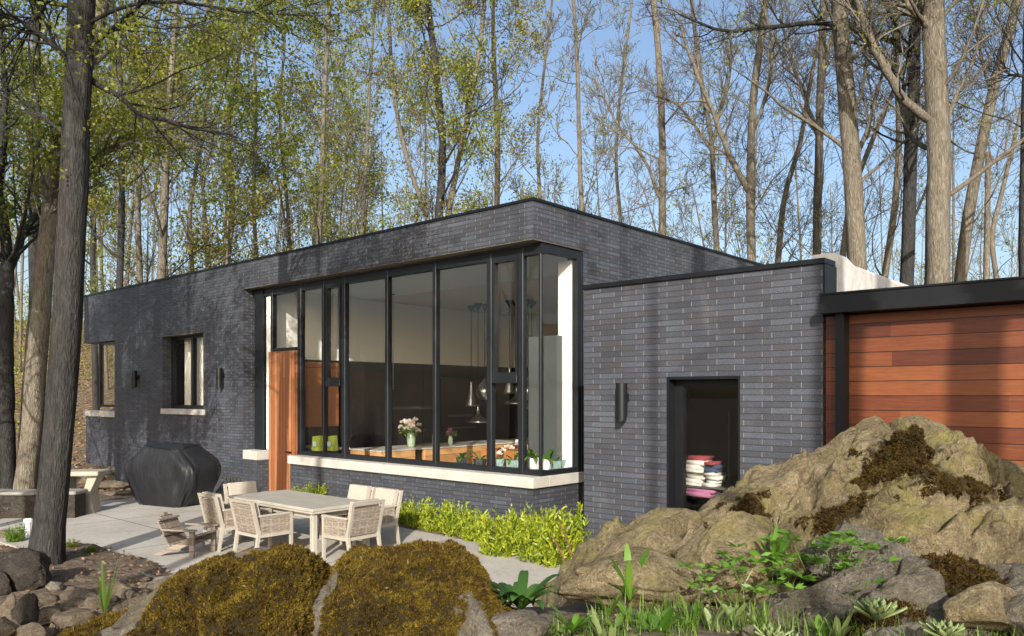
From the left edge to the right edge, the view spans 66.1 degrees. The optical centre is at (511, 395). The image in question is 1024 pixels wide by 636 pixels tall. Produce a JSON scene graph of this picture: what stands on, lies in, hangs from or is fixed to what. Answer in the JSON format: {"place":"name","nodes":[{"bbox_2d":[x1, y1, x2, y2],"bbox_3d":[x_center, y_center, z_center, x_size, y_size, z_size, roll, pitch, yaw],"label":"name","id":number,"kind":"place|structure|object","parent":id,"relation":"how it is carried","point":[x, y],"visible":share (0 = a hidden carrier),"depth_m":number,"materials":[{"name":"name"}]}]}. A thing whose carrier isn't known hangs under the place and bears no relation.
{"place":"outdoors","nodes":[
{"label":"outdoors","id":0,"kind":"place"},
{"bbox_2d":[0,491,559,606],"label":"patio","id":1,"kind":"structure","parent":0,"point":[129,526],"depth_m":12.45,"materials":[{"name":"concrete"}]},
{"bbox_2d":[69,469,109,512],"bbox_3d":[-8.464,1.885,15.379,0.950,0.830,0.560,0,0,-4],"label":"stone bench","id":2,"kind":"object","parent":1,"relation":"on","point":[93,482],"visible":0.45,"depth_m":15.28,"materials":[{"name":"stone"}]},
{"bbox_2d":[124,442,220,507],"bbox_3d":[-7.124,1.640,16.502,1.973,1.290,0.950,0,0,23],"label":"covered grill","id":3,"kind":"object","parent":1,"relation":"on","point":[172,474],"visible":0.97,"depth_m":16.10,"materials":[{"name":"fabric"}]},
{"bbox_2d":[153,512,218,557],"bbox_3d":[-4.723,1.993,11.359,0.756,0.584,0.627,0,0,14],"label":"lounge chair","id":4,"kind":"object","parent":1,"relation":"on","point":[173,532],"visible":1,"depth_m":11.31,"materials":[{"name":"brown wood"}]},
{"bbox_2d":[197,492,255,551],"bbox_3d":[-4.275,1.867,11.837,0.588,0.835,0.684,0,0,45],"label":"patio chair","id":5,"kind":"object","parent":1,"relation":"on","point":[215,509],"visible":0.56,"depth_m":11.56,"materials":[{"name":"wicker"}]},
{"bbox_2d":[223,481,275,538],"bbox_3d":[-4.325,1.867,12.969,0.684,0.835,0.588,0,0,42],"label":"patio chair","id":6,"kind":"object","parent":1,"relation":"on","point":[244,487],"visible":0.19,"depth_m":13.02,"materials":[{"name":"paint"}]},
{"bbox_2d":[229,497,293,552],"bbox_3d":[-3.586,1.867,11.251,0.588,0.835,0.684,0,0,40],"label":"patio chair","id":7,"kind":"object","parent":1,"relation":"on","point":[248,515],"visible":0.92,"depth_m":11.08,"materials":[{"name":"wicker"}]},
{"bbox_2d":[228,490,365,554],"bbox_3d":[-3.270,1.933,12.030,2.296,0.705,1.056,0,0,42],"label":"patio table","id":8,"kind":"object","parent":1,"relation":"on","point":[313,507],"visible":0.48,"depth_m":11.58,"materials":[{"name":"paint"}]},
{"bbox_2d":[319,484,375,543],"bbox_3d":[-2.607,1.867,12.474,0.588,0.835,0.684,0,0,42],"label":"patio chair","id":9,"kind":"object","parent":1,"relation":"on","point":[359,492],"visible":0.2,"depth_m":12.53,"materials":[{"name":"paint"}]},
{"bbox_2d":[321,498,384,558],"bbox_3d":[-2.224,1.867,11.022,0.684,0.835,0.588,0,0,39],"label":"patio chair","id":10,"kind":"object","parent":1,"relation":"on","point":[365,516],"visible":0.98,"depth_m":10.84,"materials":[{"name":"wicker"}]},
{"bbox_2d":[345,487,402,546],"bbox_3d":[-2.113,1.867,12.034,0.588,0.835,0.684,0,0,43],"label":"patio chair","id":11,"kind":"object","parent":1,"relation":"on","point":[392,498],"visible":0.37,"depth_m":12.02,"materials":[{"name":"wicker"}]},
{"bbox_2d":[0,320,1003,635],"bbox_3d":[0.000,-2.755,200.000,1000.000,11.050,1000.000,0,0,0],"label":"ground","id":12,"kind":"structure","parent":0,"point":[566,612],"depth_m":10.12,"materials":[{"name":"brown plant"}]},
{"bbox_2d":[0,616,19,635],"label":"boulder","id":13,"kind":"object","parent":12,"relation":"on","point":[8,627],"visible":0.79,"depth_m":7.32,"materials":[{"name":"stone"}]},
{"bbox_2d":[3,523,27,542],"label":"shrub","id":14,"kind":"object","parent":12,"relation":"on","point":[19,536],"visible":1,"depth_m":12.25,"materials":[{"name":"green plant"}]},
{"bbox_2d":[10,593,39,625],"bbox_3d":[-4.820,2.153,7.793,0.254,0.390,0.178,0,0,0],"label":"boulder","id":15,"kind":"object","parent":12,"relation":"on","point":[25,610],"visible":0.88,"depth_m":7.74,"materials":[{"name":"stone"}]},
{"bbox_2d":[0,548,51,591],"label":"boulder","id":16,"kind":"object","parent":12,"relation":"on","point":[23,569],"visible":0.81,"depth_m":8.81,"materials":[{"name":"stone"}]},
{"bbox_2d":[16,622,46,635],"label":"boulder","id":17,"kind":"object","parent":12,"relation":"on","point":[33,629],"visible":1,"depth_m":7.30,"materials":[{"name":"stone"}]},
{"bbox_2d":[0,489,87,518],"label":"garden wall","id":18,"kind":"structure","parent":12,"relation":"on","point":[17,503],"depth_m":14.61,"materials":[{"name":"stone"}]},
{"bbox_2d":[14,281,114,431],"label":"undergrowth","id":19,"kind":"object","parent":12,"relation":"on","point":[21,368],"visible":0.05,"depth_m":45.44,"materials":[{"name":"brown plant"}]},
{"bbox_2d":[0,0,136,489],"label":"tree","id":20,"kind":"object","parent":12,"relation":"on","point":[10,255],"visible":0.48,"depth_m":18.94,"materials":[{"name":"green plant"}]},
{"bbox_2d":[14,326,130,492],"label":"woodland litter","id":21,"kind":"object","parent":12,"relation":"on","point":[80,464],"visible":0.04,"depth_m":37.54,"materials":[{"name":"brown plant"}]},
{"bbox_2d":[51,608,96,626],"bbox_3d":[-4.394,2.227,7.912,0.306,0.133,0.355,0,0,14],"label":"pond stone","id":22,"kind":"object","parent":12,"relation":"on","point":[74,616],"visible":0.88,"depth_m":7.80,"materials":[{"name":"stone"}]},
{"bbox_2d":[59,588,99,600],"bbox_3d":[-4.677,2.208,8.563,0.455,0.216,0.315,0,0,-13],"label":"pond stone","id":23,"kind":"object","parent":12,"relation":"on","point":[84,594],"visible":0.47,"depth_m":8.49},
{"bbox_2d":[0,540,174,611],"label":"leaf litter","id":24,"kind":"object","parent":12,"relation":"on","point":[110,571],"visible":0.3,"depth_m":9.96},
{"bbox_2d":[0,0,185,456],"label":"tree","id":25,"kind":"object","parent":12,"relation":"on","point":[31,253],"visible":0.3,"depth_m":22.89,"materials":[{"name":"green plant"}]},
{"bbox_2d":[0,0,200,409],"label":"tree","id":26,"kind":"object","parent":12,"relation":"on","point":[91,252],"visible":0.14,"depth_m":37.90,"materials":[{"name":"green plant"}]},
{"bbox_2d":[92,560,117,613],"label":"iris","id":27,"kind":"object","parent":12,"relation":"on","point":[104,600],"visible":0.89,"depth_m":8.12,"materials":[{"name":"green plant"}]},
{"bbox_2d":[0,0,259,489],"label":"tree","id":28,"kind":"object","parent":12,"relation":"on","point":[30,442],"visible":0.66,"depth_m":17.36,"materials":[{"name":"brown plant"}]},
{"bbox_2d":[54,0,216,283],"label":"tree","id":29,"kind":"object","parent":12,"relation":"on","point":[138,251],"visible":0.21,"depth_m":32.85,"materials":[{"name":"green plant"}]},
{"bbox_2d":[0,0,286,409],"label":"tree","id":30,"kind":"object","parent":12,"relation":"on","point":[120,245],"visible":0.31,"depth_m":29.91,"materials":[{"name":"green plant"}]},
{"bbox_2d":[16,0,331,294],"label":"tree","id":31,"kind":"object","parent":12,"relation":"on","point":[162,221],"visible":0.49,"depth_m":28.91,"materials":[{"name":"green plant"}]},
{"bbox_2d":[57,542,330,635],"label":"mossy boulder","id":32,"kind":"object","parent":12,"relation":"on","point":[273,590],"visible":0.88,"depth_m":3.50,"materials":[{"name":"plant"}]},
{"bbox_2d":[0,5,390,389],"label":"distant wood","id":33,"kind":"object","parent":12,"relation":"on","point":[130,233],"visible":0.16,"depth_m":47.86,"materials":[{"name":"green plant"}]},
{"bbox_2d":[114,0,299,282],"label":"tree","id":34,"kind":"object","parent":12,"relation":"on","point":[194,180],"visible":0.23,"depth_m":37.34,"materials":[{"name":"green plant"}]},
{"bbox_2d":[0,0,459,565],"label":"tree","id":35,"kind":"object","parent":12,"relation":"on","point":[54,472],"visible":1,"depth_m":10.22,"materials":[{"name":"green plant"}]},
{"bbox_2d":[152,0,312,265],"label":"tree","id":36,"kind":"object","parent":12,"relation":"on","point":[228,252],"visible":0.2,"depth_m":40.01,"materials":[{"name":"green plant"}]},
{"bbox_2d":[173,1,322,265],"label":"tree","id":37,"kind":"object","parent":12,"relation":"on","point":[254,166],"visible":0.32,"depth_m":43.90,"materials":[{"name":"green plant"}]},
{"bbox_2d":[235,0,350,252],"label":"tree","id":38,"kind":"object","parent":12,"relation":"on","point":[289,234],"visible":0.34,"depth_m":47.99,"materials":[{"name":"green plant"}]},
{"bbox_2d":[279,0,383,243],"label":"tree","id":39,"kind":"object","parent":12,"relation":"on","point":[319,218],"visible":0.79,"depth_m":33.91,"materials":[{"name":"green plant"}]},
{"bbox_2d":[305,0,429,239],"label":"tree","id":40,"kind":"object","parent":12,"relation":"on","point":[366,185],"visible":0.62,"depth_m":39.98,"materials":[{"name":"green plant"}]},
{"bbox_2d":[312,538,514,635],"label":"mossy boulder","id":41,"kind":"object","parent":12,"relation":"on","point":[419,587],"visible":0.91,"depth_m":3.61,"materials":[{"name":"plant"}]},
{"bbox_2d":[343,0,491,222],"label":"tree","id":42,"kind":"object","parent":12,"relation":"on","point":[395,91],"visible":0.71,"depth_m":32.72,"materials":[{"name":"green plant"}]},
{"bbox_2d":[289,14,547,241],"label":"distant wood","id":43,"kind":"object","parent":12,"relation":"on","point":[383,222],"visible":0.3,"depth_m":59.08,"materials":[{"name":"plant"}]},
{"bbox_2d":[402,494,436,528],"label":"shrub","id":44,"kind":"object","parent":12,"relation":"on","point":[414,517],"visible":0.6,"depth_m":13.52,"materials":[{"name":"green plant"}]},
{"bbox_2d":[83,197,762,526],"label":"brick house","id":45,"kind":"structure","parent":12,"relation":"on","point":[298,346],"depth_m":18.44,"materials":[{"name":"black brick"}]},
{"bbox_2d":[99,341,114,406],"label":"corner window","id":46,"kind":"structure","parent":45,"relation":"in","point":[101,345],"depth_m":24.98,"materials":[{"name":"metal"}]},
{"bbox_2d":[171,334,202,408],"bbox_3d":[-8.650,-0.635,21.304,2.329,1.990,0.110,0,0,42],"label":"window","id":47,"kind":"structure","parent":45,"relation":"in","point":[193,338],"depth_m":21.36,"materials":[{"name":"metal"}]},
{"bbox_2d":[185,339,190,404],"bbox_3d":[-9.016,-0.650,21.969,0.519,1.900,0.086,0,0,42],"label":"curtain","id":48,"kind":"object","parent":45,"relation":"hanging from","point":[187,371],"visible":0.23,"depth_m":21.96,"materials":[{"name":"fabric"}]},
{"bbox_2d":[197,338,202,404],"bbox_3d":[-8.516,-0.650,21.457,0.632,1.900,0.086,0,0,42],"label":"curtain","id":49,"kind":"object","parent":45,"relation":"hanging from","point":[199,371],"visible":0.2,"depth_m":21.41,"materials":[{"name":"fabric"}]},
{"bbox_2d":[269,350,296,490],"bbox_3d":[-5.343,0.623,18.252,1.111,3.293,0.135,0,0,42],"label":"door","id":50,"kind":"structure","parent":45,"relation":"in","point":[282,364],"depth_m":18.22,"materials":[{"name":"brown wood"}]},
{"bbox_2d":[253,243,582,475],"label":"window","id":51,"kind":"structure","parent":45,"relation":"in","point":[265,299],"depth_m":14.87,"materials":[{"name":"metal"}]},
{"bbox_2d":[349,435,527,463],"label":"kitchen island","id":52,"kind":"structure","parent":45,"relation":"on","point":[448,453],"depth_m":19.93,"materials":[{"name":"brown wood"}]},
{"bbox_2d":[398,417,425,447],"bbox_3d":[-2.505,0.916,19.602,0.668,0.769,0.715,0,0,-42],"label":"flower vase","id":53,"kind":"object","parent":52,"relation":"on","point":[409,426],"visible":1,"depth_m":19.50,"materials":[{"name":"ceramic"}]},
{"bbox_2d":[420,498,454,532],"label":"shrub","id":54,"kind":"object","parent":12,"relation":"on","point":[430,523],"visible":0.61,"depth_m":13.15,"materials":[{"name":"green plant"}]},
{"bbox_2d":[387,0,526,224],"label":"tree","id":55,"kind":"object","parent":12,"relation":"on","point":[441,133],"visible":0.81,"depth_m":31.06,"materials":[{"name":"green plant"}]},
{"bbox_2d":[437,499,476,537],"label":"shrub","id":56,"kind":"object","parent":12,"relation":"on","point":[452,526],"visible":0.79,"depth_m":12.87,"materials":[{"name":"green plant"}]},
{"bbox_2d":[456,507,494,541],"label":"shrub","id":57,"kind":"object","parent":12,"relation":"on","point":[467,528],"visible":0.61,"depth_m":12.29,"materials":[{"name":"green plant"}]},
{"bbox_2d":[395,0,563,223],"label":"tree","id":58,"kind":"object","parent":12,"relation":"on","point":[451,194],"visible":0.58,"depth_m":32.50,"materials":[{"name":"green plant"}]},
{"bbox_2d":[433,0,560,214],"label":"tree","id":59,"kind":"object","parent":12,"relation":"on","point":[497,168],"visible":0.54,"depth_m":35.39,"materials":[{"name":"brown plant"}]},
{"bbox_2d":[472,502,530,557],"bbox_3d":[-0.151,1.959,11.286,0.782,0.826,0.802,0,0,34],"label":"shrub","id":60,"kind":"object","parent":12,"relation":"on","point":[489,544],"visible":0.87,"depth_m":11.10,"materials":[{"name":"green plant"}]},
{"bbox_2d":[491,609,550,635],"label":"boulder","id":61,"kind":"object","parent":12,"relation":"on","point":[523,622],"visible":0.88,"depth_m":3.63,"materials":[{"name":"grey stone"}]},
{"bbox_2d":[489,570,559,609],"bbox_3d":[0.038,1.032,4.010,0.420,0.202,0.436,0,0,7],"label":"leafy plant","id":62,"kind":"object","parent":12,"relation":"on","point":[519,594],"visible":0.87,"depth_m":4.03,"materials":[{"name":"green plant"}]},
{"bbox_2d":[510,505,561,563],"bbox_3d":[0.391,1.947,10.867,0.761,0.832,0.835,0,0,22],"label":"shrub","id":63,"kind":"object","parent":12,"relation":"on","point":[525,542],"visible":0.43,"depth_m":10.75,"materials":[{"name":"green plant"}]},
{"bbox_2d":[477,0,602,214],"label":"tree","id":64,"kind":"object","parent":12,"relation":"on","point":[538,162],"visible":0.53,"depth_m":41.96,"materials":[{"name":"brown plant"}]},
{"bbox_2d":[530,506,588,567],"bbox_3d":[0.626,1.959,10.643,0.782,0.826,0.802,0,0,-19],"label":"shrub","id":65,"kind":"object","parent":12,"relation":"on","point":[550,553],"visible":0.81,"depth_m":10.46,"materials":[{"name":"green plant"}]},
{"bbox_2d":[542,501,591,559],"bbox_3d":[0.868,1.912,11.012,0.830,0.908,0.911,0,0,-45],"label":"shrub","id":66,"kind":"object","parent":12,"relation":"on","point":[580,527],"visible":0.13,"depth_m":10.96,"materials":[{"name":"green plant"}]},
{"bbox_2d":[549,604,592,631],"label":"hosta","id":67,"kind":"object","parent":12,"relation":"on","point":[576,623],"visible":0.96,"depth_m":3.50,"materials":[{"name":"green plant"}]},
{"bbox_2d":[507,0,655,226],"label":"tree","id":68,"kind":"object","parent":12,"relation":"on","point":[579,141],"visible":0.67,"depth_m":37.91,"materials":[{"name":"brown plant"}]},
{"bbox_2d":[608,542,649,599],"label":"hosta","id":69,"kind":"object","parent":12,"relation":"on","point":[627,581],"visible":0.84,"depth_m":3.89,"materials":[{"name":"green plant"}]},
{"bbox_2d":[567,0,693,237],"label":"tree","id":70,"kind":"object","parent":12,"relation":"on","point":[606,119],"visible":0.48,"depth_m":43.92,"materials":[{"name":"brown plant"}]},
{"bbox_2d":[557,546,723,608],"bbox_3d":[0.687,0.982,4.196,0.889,0.372,0.720,0,0,6],"label":"boulder","id":71,"kind":"object","parent":12,"relation":"on","point":[656,574],"visible":0.75,"depth_m":3.96,"materials":[{"name":"beige stone"}]},
{"bbox_2d":[555,0,739,234],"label":"tree","id":72,"kind":"object","parent":12,"relation":"on","point":[662,162],"visible":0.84,"depth_m":29.97,"materials":[{"name":"brown plant"}]},
{"bbox_2d":[629,608,684,632],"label":"hosta","id":73,"kind":"object","parent":12,"relation":"on","point":[665,622],"visible":0.91,"depth_m":3.28,"materials":[{"name":"green plant"}]},
{"bbox_2d":[676,557,767,597],"bbox_3d":[0.996,0.857,3.678,0.432,0.175,0.239,0,0,0],"label":"leafy plant","id":74,"kind":"object","parent":12,"relation":"on","point":[709,577],"visible":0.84,"depth_m":3.69,"materials":[{"name":"green plant"}]},
{"bbox_2d":[602,0,843,263],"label":"tree","id":75,"kind":"object","parent":12,"relation":"on","point":[708,119],"visible":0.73,"depth_m":27.01,"materials":[{"name":"brown plant"}]},
{"bbox_2d":[675,511,776,604],"bbox_3d":[1.158,0.878,4.273,0.567,0.507,0.509,0,0,2],"label":"boulder","id":76,"kind":"object","parent":12,"relation":"on","point":[734,528],"visible":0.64,"depth_m":4.12,"materials":[{"name":"beige stone"}]},
{"bbox_2d":[581,253,908,542],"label":"brick wing","id":77,"kind":"structure","parent":12,"relation":"on","point":[690,359],"depth_m":9.84,"materials":[{"name":"brick"}]},
{"bbox_2d":[616,383,628,422],"bbox_3d":[1.440,0.100,10.170,0.149,0.514,0.203,0,0,62],"label":"wall lamp","id":78,"kind":"object","parent":77,"relation":"attached to","point":[622,397],"visible":1,"depth_m":10.09,"materials":[{"name":"black metal"}]},
{"bbox_2d":[667,376,739,507],"bbox_3d":[2.399,0.856,9.647,0.979,2.168,0.276,0,0,42],"label":"window","id":79,"kind":"structure","parent":77,"relation":"in","point":[676,386],"depth_m":9.90,"materials":[{"name":"black metal"}]},
{"bbox_2d":[686,409,734,498],"bbox_3d":[2.501,1.180,10.403,1.030,2.000,0.450,0,0,42],"label":"wire shelf","id":80,"kind":"object","parent":77,"relation":"in","point":[723,487],"visible":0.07,"depth_m":9.90,"materials":[{"name":"black metal"}]},
{"bbox_2d":[686,455,714,485],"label":"folded clothes","id":81,"kind":"object","parent":80,"relation":"on","point":[695,467],"visible":0.71,"depth_m":10.24,"materials":[{"name":"fabric"}]},
{"bbox_2d":[701,460,727,486],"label":"folded clothes","id":82,"kind":"object","parent":80,"relation":"on","point":[715,473],"visible":0.98,"depth_m":10.11,"materials":[{"name":"fabric"}]},
{"bbox_2d":[645,0,844,261],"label":"tree","id":83,"kind":"object","parent":12,"relation":"on","point":[747,182],"visible":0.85,"depth_m":24.93,"materials":[{"name":"brown plant"}]},
{"bbox_2d":[672,0,872,262],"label":"tree","id":84,"kind":"object","parent":12,"relation":"on","point":[778,256],"visible":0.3,"depth_m":28.95,"materials":[{"name":"brown plant"}]},
{"bbox_2d":[534,39,1019,284],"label":"distant wood","id":85,"kind":"object","parent":12,"relation":"on","point":[952,232],"visible":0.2,"depth_m":48.56,"materials":[{"name":"brown plant"}]},
{"bbox_2d":[533,415,1023,611],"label":"boulder","id":86,"kind":"object","parent":12,"relation":"on","point":[924,484],"visible":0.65,"depth_m":5.14,"materials":[{"name":"beige stone"}]},
{"bbox_2d":[546,584,1022,635],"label":"grass","id":87,"kind":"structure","parent":12,"relation":"on","point":[753,620],"depth_m":3.43,"materials":[{"name":"plant"}]},
{"bbox_2d":[850,596,907,620],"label":"succulent","id":88,"kind":"object","parent":87,"relation":"on","point":[877,609],"visible":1,"depth_m":3.07,"materials":[{"name":"green plant"}]},
{"bbox_2d":[918,618,964,635],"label":"succulent","id":89,"kind":"object","parent":87,"relation":"on","point":[944,627],"visible":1,"depth_m":2.99,"materials":[{"name":"green plant"}]},
{"bbox_2d":[728,0,907,268],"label":"tree","id":90,"kind":"object","parent":12,"relation":"on","point":[823,48],"visible":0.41,"depth_m":25.91,"materials":[{"name":"brown plant"}]},
{"bbox_2d":[623,0,1020,285],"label":"tree","id":91,"kind":"object","parent":12,"relation":"on","point":[910,211],"visible":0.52,"depth_m":19.91,"materials":[{"name":"brown plant"}]},
{"bbox_2d":[707,0,984,269],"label":"tree","id":92,"kind":"object","parent":12,"relation":"on","point":[851,144],"visible":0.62,"depth_m":18.87,"materials":[{"name":"brown plant"}]},
{"bbox_2d":[704,0,1013,266],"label":"tree","id":93,"kind":"object","parent":12,"relation":"on","point":[843,249],"visible":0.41,"depth_m":22.95,"materials":[{"name":"brown plant"}]},
{"bbox_2d":[741,549,1023,635],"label":"boulder","id":94,"kind":"object","parent":12,"relation":"on","point":[931,580],"visible":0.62,"depth_m":3.62,"materials":[{"name":"grey stone"}]},
{"bbox_2d":[758,524,790,567],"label":"hosta","id":95,"kind":"object","parent":94,"relation":"on","point":[775,545],"visible":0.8,"depth_m":3.98,"materials":[{"name":"green plant"}]},
{"bbox_2d":[767,532,807,577],"bbox_3d":[1.444,0.835,4.147,0.290,0.251,0.233,0,0,-40],"label":"boulder","id":96,"kind":"object","parent":94,"relation":"on","point":[798,545],"visible":0.34,"depth_m":4.08,"materials":[{"name":"beige stone"}]},
{"bbox_2d":[715,550,883,598],"bbox_3d":[1.281,0.817,3.546,0.682,0.182,0.450,0,0,0],"label":"leafy plant","id":97,"kind":"object","parent":94,"relation":"on","point":[761,590],"visible":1,"depth_m":3.57,"materials":[{"name":"green plant"}]},
{"bbox_2d":[725,529,910,575],"bbox_3d":[1.479,0.737,3.737,0.735,0.199,0.618,0,0,-35],"label":"leafy plant","id":98,"kind":"object","parent":94,"relation":"on","point":[826,543],"visible":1,"depth_m":3.73,"materials":[{"name":"green plant"}]},
{"bbox_2d":[799,520,914,581],"bbox_3d":[1.780,0.816,4.072,0.615,0.361,0.372,0,0,-11],"label":"boulder","id":99,"kind":"object","parent":94,"relation":"on","point":[873,557],"visible":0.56,"depth_m":3.94,"materials":[{"name":"grey stone"}]},
{"bbox_2d":[941,580,1016,630],"bbox_3d":[1.943,0.876,3.232,0.325,0.220,0.226,0,0,-17],"label":"boulder","id":100,"kind":"object","parent":94,"relation":"on","point":[978,605],"visible":0.88,"depth_m":3.20,"materials":[{"name":"beige stone"}]},
{"bbox_2d":[811,0,995,278],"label":"tree","id":101,"kind":"object","parent":12,"relation":"on","point":[898,173],"visible":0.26,"depth_m":27.91,"materials":[{"name":"brown plant"}]},
{"bbox_2d":[814,0,1023,283],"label":"tree","id":102,"kind":"object","parent":12,"relation":"on","point":[935,115],"visible":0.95,"depth_m":17.33,"materials":[{"name":"brown plant"}]},
{"bbox_2d":[818,276,1023,465],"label":"wooden wing","id":103,"kind":"structure","parent":12,"relation":"on","point":[949,355],"depth_m":7.86,"materials":[{"name":"wood"}]},
{"bbox_2d":[847,0,1023,275],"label":"tree","id":104,"kind":"object","parent":12,"relation":"on","point":[1020,227],"visible":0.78,"depth_m":17.99,"materials":[{"name":"brown plant"}]},
{"bbox_2d":[885,0,1022,281],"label":"tree","id":105,"kind":"object","parent":12,"relation":"on","point":[968,221],"visible":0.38,"depth_m":20.90,"materials":[{"name":"brown plant"}]},
{"bbox_2d":[915,1,1023,284],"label":"tree","id":106,"kind":"object","parent":12,"relation":"on","point":[994,220],"visible":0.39,"depth_m":29.97,"materials":[{"name":"brown plant"}]},
{"bbox_2d":[983,151,990,278],"bbox_3d":[14.444,-2.510,24.000,0.313,9.830,0.251,0,0,0],"label":"tree","id":107,"kind":"object","parent":12,"relation":"on","point":[986,248],"visible":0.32,"depth_m":23.94,"materials":[{"name":"brown plant"}]},
{"bbox_2d":[1004,594,1023,635],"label":"boulder","id":108,"kind":"object","parent":12,"relation":"on","point":[1014,609],"visible":0.64,"depth_m":3.14,"materials":[{"name":"grey stone"}]},
{"bbox_2d":[0,0,1023,319],"label":"sky","id":109,"kind":"structure","parent":0,"point":[645,39],"materials":[{"name":"blue"}]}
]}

